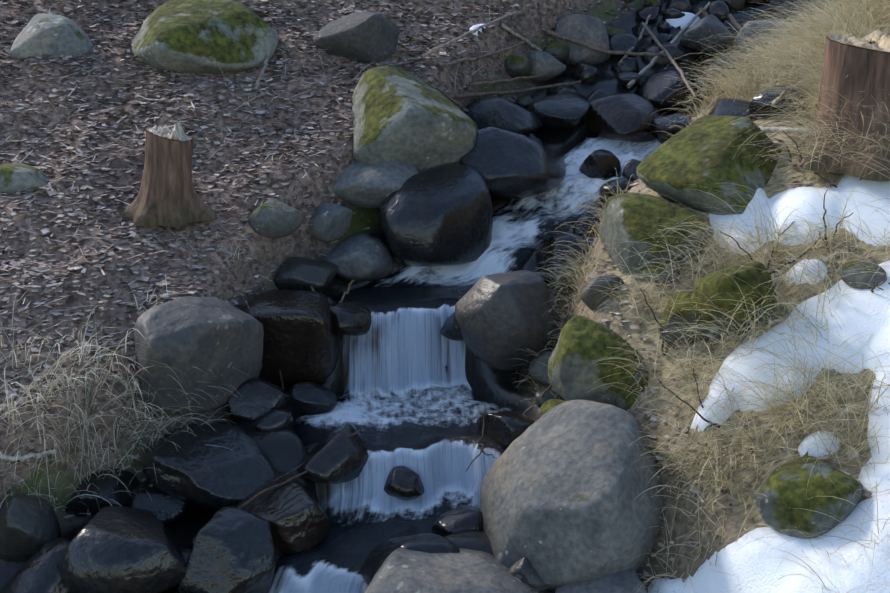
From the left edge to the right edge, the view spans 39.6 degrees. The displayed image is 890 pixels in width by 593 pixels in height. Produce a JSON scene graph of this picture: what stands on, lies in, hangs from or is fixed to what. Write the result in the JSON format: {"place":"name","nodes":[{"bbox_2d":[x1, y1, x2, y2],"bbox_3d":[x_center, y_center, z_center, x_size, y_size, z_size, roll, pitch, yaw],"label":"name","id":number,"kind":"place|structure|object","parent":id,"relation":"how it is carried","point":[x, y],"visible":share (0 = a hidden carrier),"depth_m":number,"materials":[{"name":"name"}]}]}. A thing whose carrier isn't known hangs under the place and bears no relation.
{"place":"outdoors","nodes":[
{"label":"outdoors","id":0,"kind":"place"},
{"bbox_2d":[0,0,889,592],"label":"terrain","id":1,"kind":"structure","parent":0,"point":[284,450],"depth_m":3.89,"materials":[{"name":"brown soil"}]},
{"bbox_2d":[0,231,270,521],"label":"bank grass","id":2,"kind":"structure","parent":1,"relation":"on","point":[174,418],"depth_m":3.32,"materials":[{"name":"beige plant"}]},
{"bbox_2d":[119,121,216,226],"bbox_3d":[-0.882,-0.395,3.885,0.254,0.307,0.243,-15,23,-40],"label":"tree stump","id":3,"kind":"object","parent":1,"relation":"on","point":[167,195],"visible":1,"depth_m":3.83,"materials":[{"name":"brown wood"}]},
{"bbox_2d":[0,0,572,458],"bbox_3d":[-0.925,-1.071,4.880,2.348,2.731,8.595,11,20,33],"label":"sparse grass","id":4,"kind":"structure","parent":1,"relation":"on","point":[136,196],"depth_m":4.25,"materials":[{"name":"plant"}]},
{"bbox_2d":[0,0,886,592],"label":"rocks","id":5,"kind":"object","parent":1,"relation":"on","point":[566,504],"visible":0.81,"depth_m":3.61,"materials":[{"name":"grey stone"}]},
{"bbox_2d":[0,2,889,591],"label":"twigs","id":6,"kind":"object","parent":1,"relation":"on","point":[630,84],"visible":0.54,"depth_m":4.73,"materials":[{"name":"brown wood"}]},
{"bbox_2d":[469,12,889,592],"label":"snow patches","id":7,"kind":"object","parent":1,"relation":"on","point":[749,568],"visible":0.65,"depth_m":3.19,"materials":[{"name":"white snow"}]},
{"bbox_2d":[793,29,889,180],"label":"tree stump","id":8,"kind":"object","parent":1,"relation":"on","point":[853,66],"visible":0.92,"depth_m":3.54,"materials":[{"name":"brown wood"}]},
{"bbox_2d":[268,0,848,592],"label":"stream water","id":9,"kind":"structure","parent":0,"point":[404,398],"depth_m":3.84,"materials":[{"name":"liquid"}]},
{"bbox_2d":[512,0,889,592],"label":"bank grass","id":10,"kind":"structure","parent":0,"point":[847,16],"depth_m":3.39,"materials":[{"name":"beige plant"}]}
]}

